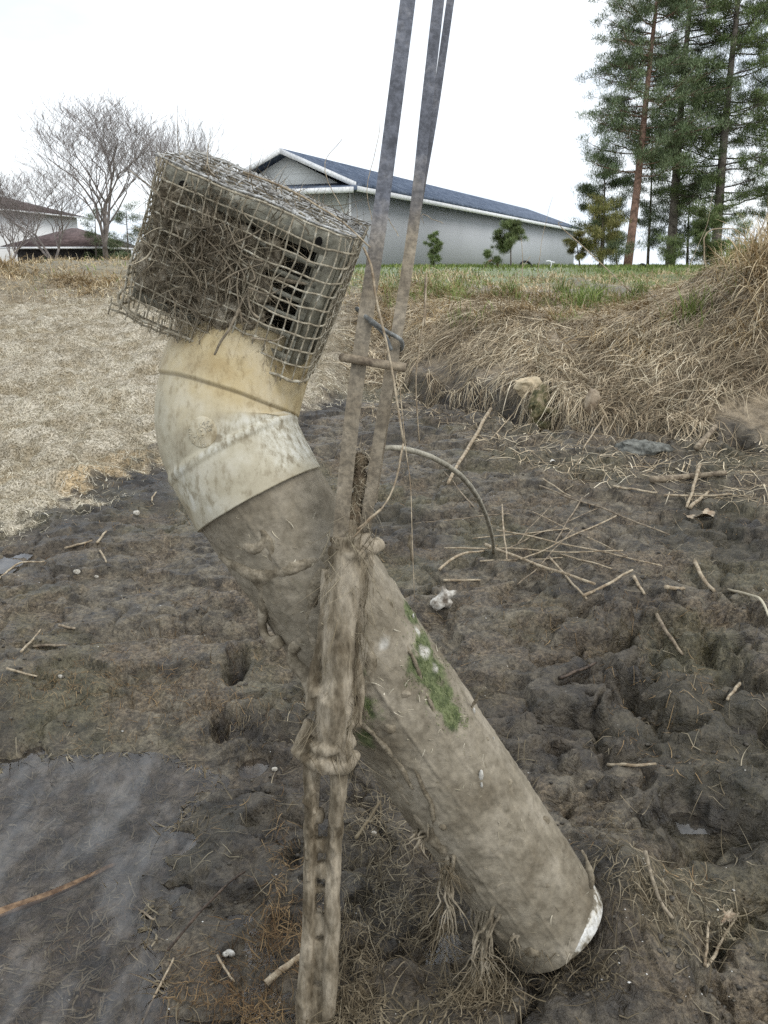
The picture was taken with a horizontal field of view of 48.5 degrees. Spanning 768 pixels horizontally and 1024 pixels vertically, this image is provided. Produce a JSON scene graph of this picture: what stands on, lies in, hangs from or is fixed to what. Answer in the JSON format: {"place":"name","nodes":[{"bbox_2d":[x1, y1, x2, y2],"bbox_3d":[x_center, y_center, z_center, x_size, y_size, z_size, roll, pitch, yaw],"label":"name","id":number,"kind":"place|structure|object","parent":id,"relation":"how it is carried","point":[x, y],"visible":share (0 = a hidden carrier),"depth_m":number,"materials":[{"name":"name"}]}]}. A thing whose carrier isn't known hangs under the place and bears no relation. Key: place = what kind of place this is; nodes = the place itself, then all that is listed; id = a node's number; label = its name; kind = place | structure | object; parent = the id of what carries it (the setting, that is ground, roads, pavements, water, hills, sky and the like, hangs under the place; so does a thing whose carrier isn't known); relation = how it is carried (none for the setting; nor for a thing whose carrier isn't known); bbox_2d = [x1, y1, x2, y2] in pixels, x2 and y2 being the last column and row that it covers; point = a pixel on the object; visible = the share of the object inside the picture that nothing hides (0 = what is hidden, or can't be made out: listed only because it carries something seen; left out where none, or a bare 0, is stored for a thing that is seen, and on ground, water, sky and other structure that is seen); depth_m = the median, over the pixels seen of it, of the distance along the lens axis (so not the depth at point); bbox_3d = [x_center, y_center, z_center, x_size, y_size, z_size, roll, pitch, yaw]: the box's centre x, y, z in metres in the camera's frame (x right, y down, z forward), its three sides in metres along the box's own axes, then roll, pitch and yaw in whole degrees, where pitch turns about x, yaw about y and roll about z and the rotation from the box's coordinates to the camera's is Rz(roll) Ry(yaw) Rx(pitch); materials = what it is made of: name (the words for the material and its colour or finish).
{"place":"outdoors","nodes":[
{"label":"outdoors","id":0,"kind":"place"},
{"bbox_2d":[0,249,698,303],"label":"grass","id":1,"kind":"structure","parent":0,"point":[76,281],"depth_m":10.65,"materials":[{"name":"plant"}]},
{"bbox_2d":[0,260,767,1023],"bbox_3d":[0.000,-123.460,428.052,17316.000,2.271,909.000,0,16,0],"label":"ground","id":2,"kind":"structure","parent":0,"point":[536,698],"depth_m":2.62,"materials":[{"name":"soil"}]},
{"bbox_2d":[0,561,44,578],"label":"stick","id":3,"kind":"object","parent":2,"relation":"on","point":[9,569],"visible":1,"depth_m":3.31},
{"bbox_2d":[0,198,53,262],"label":"bare tree","id":4,"kind":"object","parent":2,"relation":"on","point":[2,228],"visible":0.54,"depth_m":30.05,"materials":[{"name":"grey plant"}]},
{"bbox_2d":[0,199,86,260],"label":"white house","id":5,"kind":"structure","parent":2,"relation":"on","point":[47,228],"depth_m":48.98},
{"bbox_2d":[32,644,66,647],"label":"stick","id":6,"kind":"object","parent":2,"relation":"on","point":[45,645],"visible":0.99,"depth_m":2.74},
{"bbox_2d":[0,149,105,259],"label":"bare tree","id":7,"kind":"object","parent":2,"relation":"on","point":[8,211],"visible":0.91,"depth_m":24.58,"materials":[{"name":"grey plant"}]},
{"bbox_2d":[0,862,115,918],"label":"sunken branch","id":8,"kind":"object","parent":2,"relation":"on","point":[14,907],"visible":1,"depth_m":1.83,"materials":[{"name":"brown wood"}]},
{"bbox_2d":[0,228,134,262],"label":"brown house","id":9,"kind":"structure","parent":2,"relation":"on","point":[74,242],"depth_m":35.14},
{"bbox_2d":[1,87,183,260],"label":"bare tree","id":10,"kind":"object","parent":2,"relation":"on","point":[104,216],"visible":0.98,"depth_m":19.81,"materials":[{"name":"grey plant"}]},
{"bbox_2d":[82,965,108,1015],"bbox_3d":[-0.551,0.912,1.627,0.007,0.018,0.102,3,16,9],"label":"stick","id":11,"kind":"object","parent":2,"relation":"on","point":[92,994],"visible":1,"depth_m":1.62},
{"bbox_2d":[76,205,129,259],"bbox_3d":[-11.300,-10.123,34.346,2.939,4.292,2.051,8,18,25],"label":"evergreen","id":12,"kind":"object","parent":2,"relation":"on","point":[88,234],"visible":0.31,"depth_m":34.01,"materials":[{"name":"green plant"}]},
{"bbox_2d":[100,200,148,260],"bbox_3d":[-9.972,-9.882,33.268,2.297,4.445,2.532,0,16,0],"label":"evergreen","id":13,"kind":"object","parent":2,"relation":"on","point":[119,241],"visible":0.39,"depth_m":33.10,"materials":[{"name":"green plant"}]},
{"bbox_2d":[140,957,174,1023],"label":"stick","id":14,"kind":"object","parent":2,"relation":"on","point":[156,992],"visible":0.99,"depth_m":1.58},
{"bbox_2d":[101,97,233,204],"bbox_3d":[-7.028,-9.938,27.507,4.637,6.342,4.149,0,16,0],"label":"bare tree","id":15,"kind":"object","parent":2,"relation":"on","point":[169,138],"visible":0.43,"depth_m":26.65,"materials":[{"name":"grey plant"}]},
{"bbox_2d":[0,274,373,548],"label":"dry grass","id":16,"kind":"object","parent":2,"relation":"on","point":[35,472],"visible":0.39,"depth_m":5.84,"materials":[{"name":"plant"}]},
{"bbox_2d":[167,871,245,950],"bbox_3d":[-0.363,0.815,1.754,0.010,0.028,0.234,9,19,30],"label":"stick","id":17,"kind":"object","parent":2,"relation":"on","point":[200,911],"visible":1,"depth_m":1.74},
{"bbox_2d":[222,949,234,956],"bbox_3d":[-0.304,0.859,1.659,0.024,0.013,0.017,-9,18,-27],"label":"snail shell","id":18,"kind":"object","parent":2,"relation":"on","point":[230,952],"visible":0.98,"depth_m":1.66},
{"bbox_2d":[264,953,299,986],"bbox_3d":[-0.188,0.869,1.620,0.094,0.022,0.014,-15,22,-42],"label":"stick","id":19,"kind":"object","parent":2,"relation":"on","point":[284,968],"visible":0.81,"depth_m":1.61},
{"bbox_2d":[275,435,410,1023],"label":"mud cased stakes","id":20,"kind":"object","parent":2,"relation":"on","point":[335,683],"visible":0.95,"depth_m":1.34,"materials":[{"name":"wood"}]},
{"bbox_2d":[352,443,403,537],"bbox_3d":[-0.006,-0.032,1.279,0.096,0.135,0.012,-11,20,-34],"label":"grass stem","id":21,"kind":"object","parent":20,"relation":"on","point":[400,457],"visible":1,"depth_m":1.29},
{"bbox_2d":[398,376,414,597],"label":"grass stem","id":22,"kind":"object","parent":20,"relation":"attached to","point":[410,481],"visible":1,"depth_m":1.29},
{"bbox_2d":[302,0,415,982],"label":"metal post","id":23,"kind":"object","parent":2,"relation":"on","point":[377,241],"visible":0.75,"depth_m":1.29,"materials":[{"name":"metal"}]},
{"bbox_2d":[339,353,405,371],"bbox_3d":[-0.018,-0.225,1.288,0.104,0.028,0.026,2,16,7],"label":"level rod","id":24,"kind":"object","parent":23,"relation":"attached to","point":[371,362],"visible":0.99,"depth_m":1.28,"materials":[{"name":"wood"}]},
{"bbox_2d":[362,247,404,443],"bbox_3d":[-0.003,-0.251,1.283,0.010,0.286,0.098,-13,21,-37],"label":"grass stem","id":25,"kind":"object","parent":23,"relation":"attached to","point":[381,322],"visible":1,"depth_m":1.27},
{"bbox_2d":[354,801,381,839],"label":"stick","id":26,"kind":"object","parent":2,"relation":"on","point":[357,835],"visible":0.94,"depth_m":1.99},
{"bbox_2d":[1,481,745,1022],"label":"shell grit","id":27,"kind":"object","parent":2,"relation":"on","point":[283,843],"visible":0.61,"depth_m":1.70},
{"bbox_2d":[154,308,602,1016],"bbox_3d":[0.004,0.263,1.472,0.793,1.206,0.342,4,17,13],"label":"drain pipe","id":28,"kind":"object","parent":2,"relation":"on","point":[248,484],"visible":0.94,"depth_m":1.41,"materials":[{"name":"white plastic"}]},
{"bbox_2d":[107,149,370,384],"bbox_3d":[-0.225,-0.398,1.378,0.412,0.369,0.263,0,16,0],"label":"wire guard","id":29,"kind":"object","parent":28,"relation":"on","point":[329,274],"visible":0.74,"depth_m":1.29,"materials":[{"name":"grey metal"}]},
{"bbox_2d":[133,177,284,331],"bbox_3d":[-0.267,-0.383,1.309,0.238,0.241,0.097,0,16,0],"label":"muck clump","id":30,"kind":"object","parent":29,"relation":"in","point":[275,256],"visible":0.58,"depth_m":1.28,"materials":[{"name":"soil"}]},
{"bbox_2d":[129,170,288,340],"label":"debris twigs","id":31,"kind":"object","parent":29,"relation":"in","point":[212,265],"visible":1,"depth_m":1.26,"materials":[{"name":"wood"}]},
{"bbox_2d":[214,309,241,354],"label":"twig","id":32,"kind":"object","parent":29,"relation":"attached to","point":[227,331],"visible":1,"depth_m":1.28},
{"bbox_2d":[234,284,257,315],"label":"twig","id":33,"kind":"object","parent":29,"relation":"attached to","point":[242,301],"visible":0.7,"depth_m":1.28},
{"bbox_2d":[99,109,396,389],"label":"debris fibres","id":34,"kind":"object","parent":29,"relation":"in","point":[154,219],"visible":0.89,"depth_m":1.27,"materials":[{"name":"plant"}]},
{"bbox_2d":[247,280,259,318],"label":"twig","id":35,"kind":"object","parent":29,"relation":"attached to","point":[249,306],"visible":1,"depth_m":1.28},
{"bbox_2d":[262,276,307,284],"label":"twig","id":36,"kind":"object","parent":29,"relation":"on","point":[288,281],"visible":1,"depth_m":1.28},
{"bbox_2d":[243,171,370,247],"bbox_3d":[-0.120,-0.462,1.298,0.213,0.116,0.010,6,17,21],"label":"stem","id":37,"kind":"object","parent":29,"relation":"attached to","point":[313,203],"visible":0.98,"depth_m":1.29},
{"bbox_2d":[0,396,767,1023],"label":"straw litter","id":38,"kind":"object","parent":2,"relation":"on","point":[370,822],"visible":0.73,"depth_m":1.92,"materials":[{"name":"plant"}]},
{"bbox_2d":[0,407,767,1022],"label":"mud crumbs","id":39,"kind":"object","parent":2,"relation":"on","point":[660,935],"visible":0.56,"depth_m":2.08,"materials":[{"name":"soil"}]},
{"bbox_2d":[360,0,443,532],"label":"metal post","id":40,"kind":"object","parent":2,"relation":"on","point":[413,221],"visible":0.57,"depth_m":1.32,"materials":[{"name":"metal"}]},
{"bbox_2d":[355,307,403,351],"bbox_3d":[-0.007,-0.280,1.312,0.077,0.069,0.064,0,16,0],"label":"hook wire","id":41,"kind":"object","parent":40,"relation":"attached to","point":[379,327],"visible":0.79,"depth_m":1.29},
{"bbox_2d":[375,0,453,502],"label":"metal post","id":42,"kind":"object","parent":40,"relation":"attached to","point":[443,53],"visible":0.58,"depth_m":1.35,"materials":[{"name":"metal"}]},
{"bbox_2d":[241,148,582,265],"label":"grey house","id":43,"kind":"structure","parent":2,"relation":"on","point":[466,227],"depth_m":34.70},
{"bbox_2d":[415,273,426,443],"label":"grass stem","id":44,"kind":"object","parent":2,"relation":"on","point":[418,355],"visible":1,"depth_m":1.46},
{"bbox_2d":[422,230,443,266],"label":"young pine","id":45,"kind":"object","parent":2,"relation":"on","point":[436,243],"visible":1,"depth_m":17.98,"materials":[{"name":"green plant"}]},
{"bbox_2d":[385,445,494,553],"bbox_3d":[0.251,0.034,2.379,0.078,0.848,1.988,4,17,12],"label":"bent hose","id":46,"kind":"object","parent":2,"relation":"on","point":[462,477],"visible":0.91,"depth_m":1.80,"materials":[{"name":"grey plastic"}]},
{"bbox_2d":[122,665,763,1023],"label":"root tangle","id":47,"kind":"object","parent":2,"relation":"on","point":[359,994],"visible":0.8,"depth_m":1.60,"materials":[{"name":"plant"}]},
{"bbox_2d":[430,586,457,610],"bbox_3d":[0.210,0.304,2.984,0.098,0.090,0.050,0,16,0],"label":"white fragment","id":48,"kind":"object","parent":2,"relation":"on","point":[440,600],"visible":1,"depth_m":2.97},
{"bbox_2d":[438,550,484,570],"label":"stick","id":49,"kind":"object","parent":2,"relation":"on","point":[451,559],"visible":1,"depth_m":3.33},
{"bbox_2d":[443,579,480,581],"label":"stick","id":50,"kind":"object","parent":2,"relation":"on","point":[452,580],"visible":1,"depth_m":3.17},
{"bbox_2d":[414,513,509,523],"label":"stick","id":51,"kind":"object","parent":2,"relation":"on","point":[467,517],"visible":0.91,"depth_m":3.76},
{"bbox_2d":[447,407,491,484],"bbox_3d":[0.489,-0.398,4.752,0.028,0.152,1.438,4,17,14],"label":"stick","id":52,"kind":"object","parent":2,"relation":"on","point":[474,437],"visible":0.95,"depth_m":4.72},
{"bbox_2d":[482,248,502,266],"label":"bush","id":53,"kind":"object","parent":2,"relation":"on","point":[496,259],"visible":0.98,"depth_m":17.95,"materials":[{"name":"green plant"}]},
{"bbox_2d":[501,504,506,559],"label":"reed","id":54,"kind":"object","parent":2,"relation":"on","point":[504,531],"visible":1,"depth_m":3.52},
{"bbox_2d":[490,218,528,267],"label":"young pine","id":55,"kind":"object","parent":2,"relation":"on","point":[506,242],"visible":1,"depth_m":17.89,"materials":[{"name":"green plant"}]},
{"bbox_2d":[472,528,568,538],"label":"reed","id":56,"kind":"object","parent":2,"relation":"on","point":[523,533],"visible":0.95,"depth_m":3.56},
{"bbox_2d":[513,376,541,398],"bbox_3d":[0.913,-0.787,5.386,0.195,0.145,0.120,-6,17,-18],"label":"mud lump","id":57,"kind":"object","parent":2,"relation":"on","point":[520,387],"visible":0.73,"depth_m":5.34,"materials":[{"name":"soil"}]},
{"bbox_2d":[444,547,622,552],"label":"reed","id":58,"kind":"object","parent":2,"relation":"on","point":[529,549],"visible":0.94,"depth_m":3.40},
{"bbox_2d":[484,543,595,584],"bbox_3d":[0.574,0.193,3.220,0.014,0.024,0.581,-11,19,-33],"label":"stick","id":59,"kind":"object","parent":2,"relation":"on","point":[540,565],"visible":0.94,"depth_m":3.19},
{"bbox_2d":[528,383,558,429],"bbox_3d":[1.007,-0.656,5.303,0.242,0.268,0.279,0,16,0],"label":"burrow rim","id":60,"kind":"object","parent":2,"relation":"on","point":[536,413],"visible":0.85,"depth_m":5.21,"materials":[{"name":"stone"}]},
{"bbox_2d":[324,236,767,448],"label":"matted straw","id":61,"kind":"object","parent":2,"relation":"on","point":[542,364],"visible":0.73,"depth_m":5.75,"materials":[{"name":"plant"}]},
{"bbox_2d":[517,525,575,584],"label":"reed","id":62,"kind":"object","parent":2,"relation":"on","point":[546,557],"visible":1,"depth_m":3.29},
{"bbox_2d":[503,508,598,549],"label":"reed","id":63,"kind":"object","parent":2,"relation":"on","point":[553,528],"visible":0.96,"depth_m":3.62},
{"bbox_2d":[345,201,767,391],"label":"straw tussocks","id":64,"kind":"object","parent":2,"relation":"on","point":[761,243],"visible":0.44,"depth_m":6.18,"materials":[{"name":"plant"}]},
{"bbox_2d":[395,368,728,450],"bbox_3d":[1.265,-0.611,5.254,3.868,0.441,0.797,14,21,40],"label":"root fringe","id":65,"kind":"object","parent":2,"relation":"on","point":[652,416],"visible":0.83,"depth_m":5.09,"materials":[{"name":"plant"}]},
{"bbox_2d":[363,376,767,516],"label":"bank foot litter","id":66,"kind":"object","parent":2,"relation":"on","point":[603,466],"visible":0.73,"depth_m":4.50,"materials":[{"name":"plant"}]},
{"bbox_2d":[548,556,586,599],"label":"reed","id":67,"kind":"object","parent":2,"relation":"on","point":[566,576],"visible":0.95,"depth_m":3.12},
{"bbox_2d":[521,515,616,558],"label":"reed","id":68,"kind":"object","parent":2,"relation":"on","point":[571,536],"visible":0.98,"depth_m":3.49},
{"bbox_2d":[558,661,596,679],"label":"stick","id":69,"kind":"object","parent":2,"relation":"on","point":[575,671],"visible":1,"depth_m":2.54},
{"bbox_2d":[563,228,591,267],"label":"yellow pine","id":70,"kind":"object","parent":2,"relation":"on","point":[578,236],"visible":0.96,"depth_m":18.92,"materials":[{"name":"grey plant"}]},
{"bbox_2d":[496,529,661,565],"bbox_3d":[0.765,0.139,3.412,0.697,0.027,0.015,11,19,33],"label":"reed","id":71,"kind":"object","parent":2,"relation":"on","point":[576,546],"visible":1,"depth_m":3.42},
{"bbox_2d":[532,511,627,556],"bbox_3d":[0.799,0.084,3.537,0.007,0.028,0.607,-8,18,-26],"label":"reed","id":72,"kind":"object","parent":2,"relation":"on","point":[574,531],"visible":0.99,"depth_m":3.48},
{"bbox_2d":[559,553,611,568],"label":"reed","id":73,"kind":"object","parent":2,"relation":"on","point":[584,560],"visible":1,"depth_m":3.30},
{"bbox_2d":[584,388,600,414],"bbox_3d":[1.234,-0.655,5.048,0.091,0.160,0.061,-7,18,-23],"label":"earth lump","id":74,"kind":"object","parent":2,"relation":"on","point":[592,397],"visible":0.96,"depth_m":5.03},
{"bbox_2d":[558,222,634,295],"bbox_3d":[2.003,-2.388,8.035,0.757,0.675,0.034,5,17,16],"label":"seed stem","id":75,"kind":"object","parent":2,"relation":"on","point":[595,258],"visible":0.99,"depth_m":8.03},
{"bbox_2d":[564,147,641,263],"bbox_3d":[6.922,-9.624,26.903,2.335,3.636,2.670,5,17,15],"label":"pine tree","id":76,"kind":"object","parent":2,"relation":"on","point":[584,189],"visible":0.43,"depth_m":26.88,"materials":[{"name":"green plant"}]},
{"bbox_2d":[539,485,669,535],"bbox_3d":[0.965,-0.017,3.825,0.013,0.042,0.798,-10,19,-30],"label":"reed","id":77,"kind":"object","parent":2,"relation":"on","point":[603,508],"visible":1,"depth_m":3.80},
{"bbox_2d":[580,192,631,267],"bbox_3d":[4.878,-6.276,18.878,1.221,1.666,1.396,0,16,0],"label":"yellow pine","id":78,"kind":"object","parent":2,"relation":"on","point":[612,223],"visible":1,"depth_m":18.87,"materials":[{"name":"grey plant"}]},
{"bbox_2d":[582,569,632,597],"bbox_3d":[0.797,0.254,3.045,0.302,0.038,0.024,-14,21,-40],"label":"stick","id":79,"kind":"object","parent":2,"relation":"on","point":[604,585],"visible":1,"depth_m":3.05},
{"bbox_2d":[602,228,647,265],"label":"green shrub","id":80,"kind":"object","parent":2,"relation":"on","point":[615,245],"visible":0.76,"depth_m":19.93,"materials":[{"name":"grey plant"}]},
{"bbox_2d":[607,762,655,766],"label":"stick","id":81,"kind":"object","parent":2,"relation":"on","point":[629,764],"visible":0.97,"depth_m":2.18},
{"bbox_2d":[613,485,657,493],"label":"stick","id":82,"kind":"object","parent":2,"relation":"on","point":[626,488],"visible":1,"depth_m":4.00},
{"bbox_2d":[606,108,676,264],"bbox_3d":[8.996,-11.110,29.019,2.335,5.302,2.343,-13,21,-38],"label":"pine tree","id":83,"kind":"object","parent":2,"relation":"on","point":[643,221],"visible":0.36,"depth_m":28.90,"materials":[{"name":"green plant"}]},
{"bbox_2d":[614,439,672,456],"bbox_3d":[1.397,-0.334,4.602,0.335,0.118,0.221,0,16,0],"label":"grey rock","id":84,"kind":"object","parent":2,"relation":"on","point":[642,447],"visible":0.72,"depth_m":4.54,"materials":[{"name":"stone"}]},
{"bbox_2d":[572,0,741,265],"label":"pine tree","id":85,"kind":"object","parent":2,"relation":"on","point":[629,66],"visible":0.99,"depth_m":23.71,"materials":[{"name":"green plant"}]},
{"bbox_2d":[643,850,673,919],"bbox_3d":[0.512,0.703,1.609,0.022,0.060,0.125,-3,16,-9],"label":"stick","id":86,"kind":"object","parent":2,"relation":"on","point":[656,891],"visible":1,"depth_m":1.60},
{"bbox_2d":[655,613,683,654],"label":"stick","id":87,"kind":"object","parent":2,"relation":"on","point":[662,625],"visible":1,"depth_m":2.77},
{"bbox_2d":[656,232,690,265],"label":"young pine","id":88,"kind":"object","parent":2,"relation":"on","point":[664,252],"visible":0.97,"depth_m":17.83,"materials":[{"name":"green plant"}]},
{"bbox_2d":[590,0,765,265],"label":"pine tree","id":89,"kind":"object","parent":2,"relation":"on","point":[699,48],"visible":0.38,"depth_m":25.48,"materials":[{"name":"green plant"}]},
{"bbox_2d":[639,178,735,263],"bbox_3d":[10.859,-10.204,29.726,3.455,3.169,3.662,-8,18,-25],"label":"pine tree","id":90,"kind":"object","parent":2,"relation":"on","point":[687,228],"visible":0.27,"depth_m":29.87,"materials":[{"name":"green plant"}]},
{"bbox_2d":[649,470,726,482],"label":"stick","id":91,"kind":"object","parent":2,"relation":"on","point":[668,478],"visible":0.95,"depth_m":4.13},
{"bbox_2d":[685,463,701,507],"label":"stick","id":92,"kind":"object","parent":2,"relation":"on","point":[694,483],"visible":1,"depth_m":4.00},
{"bbox_2d":[664,493,731,496],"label":"stick","id":93,"kind":"object","parent":2,"relation":"on","point":[680,495],"visible":0.98,"depth_m":3.91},
{"bbox_2d":[688,490,709,508],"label":"stick","id":94,"kind":"object","parent":2,"relation":"on","point":[698,500],"visible":0.97,"depth_m":3.84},
{"bbox_2d":[630,0,767,263],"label":"pine tree","id":95,"kind":"object","parent":2,"relation":"on","point":[745,40],"visible":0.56,"depth_m":24.72,"materials":[{"name":"green plant"}]},
{"bbox_2d":[693,560,715,591],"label":"stick","id":96,"kind":"object","parent":2,"relation":"on","point":[701,575],"visible":1,"depth_m":3.15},
{"bbox_2d":[693,424,717,450],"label":"stick","id":97,"kind":"object","parent":2,"relation":"on","point":[699,444],"visible":1,"depth_m":4.56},
{"bbox_2d":[696,508,714,516],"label":"oak leaf","id":98,"kind":"object","parent":2,"relation":"on","point":[707,512],"visible":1,"depth_m":3.71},
{"bbox_2d":[703,921,709,966],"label":"stick","id":99,"kind":"object","parent":2,"relation":"on","point":[706,950],"visible":0.85,"depth_m":1.60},
{"bbox_2d":[687,206,731,264],"bbox_3d":[7.652,-6.462,19.950,1.066,1.425,1.093,0,16,0],"label":"pine tree","id":100,"kind":"object","parent":2,"relation":"on","point":[713,221],"visible":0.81,"depth_m":19.94,"materials":[{"name":"green plant"}]},
{"bbox_2d":[705,913,737,967],"bbox_3d":[0.654,0.833,1.656,0.014,0.053,0.218,12,20,36],"label":"stick","id":101,"kind":"object","parent":2,"relation":"on","point":[714,955],"visible":0.71,"depth_m":1.66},
{"bbox_2d":[703,228,748,281],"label":"seed stem","id":102,"kind":"object","parent":2,"relation":"on","point":[704,243],"visible":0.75,"depth_m":6.13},
{"bbox_2d":[698,212,755,253],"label":"green shrub","id":103,"kind":"object","parent":2,"relation":"on","point":[741,224],"visible":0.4,"depth_m":21.77,"materials":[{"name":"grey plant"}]},
{"bbox_2d":[721,904,736,922],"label":"oak leaf","id":104,"kind":"object","parent":2,"relation":"on","point":[728,914],"visible":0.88,"depth_m":1.73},
{"bbox_2d":[706,0,767,227],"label":"pine tree","id":105,"kind":"object","parent":2,"relation":"on","point":[762,213],"visible":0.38,"depth_m":26.70,"materials":[{"name":"green plant"}]},
{"bbox_2d":[727,588,767,616],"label":"stick","id":106,"kind":"object","parent":2,"relation":"on","point":[751,595],"visible":1,"depth_m":2.93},
{"bbox_2d":[0,0,767,264],"label":"sky","id":107,"kind":"structure","parent":0,"point":[311,76],"materials":[{"name":"white"}]},
{"bbox_2d":[30,226,761,330],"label":"green grass","id":108,"kind":"structure","parent":0,"point":[581,295],"depth_m":8.31,"materials":[{"name":"plant"}]},
{"label":"pond water","id":109,"kind":"structure","parent":0,"visible":0},
{"bbox_2d":[0,631,323,1023],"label":"rusty root tangle","id":110,"kind":"object","parent":109,"relation":"in","point":[264,930],"visible":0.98,"depth_m":1.67,"materials":[{"name":"plant"}]},
{"bbox_2d":[0,742,463,1023],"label":"submerged debris","id":111,"kind":"object","parent":109,"relation":"on","point":[52,925],"visible":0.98,"depth_m":1.83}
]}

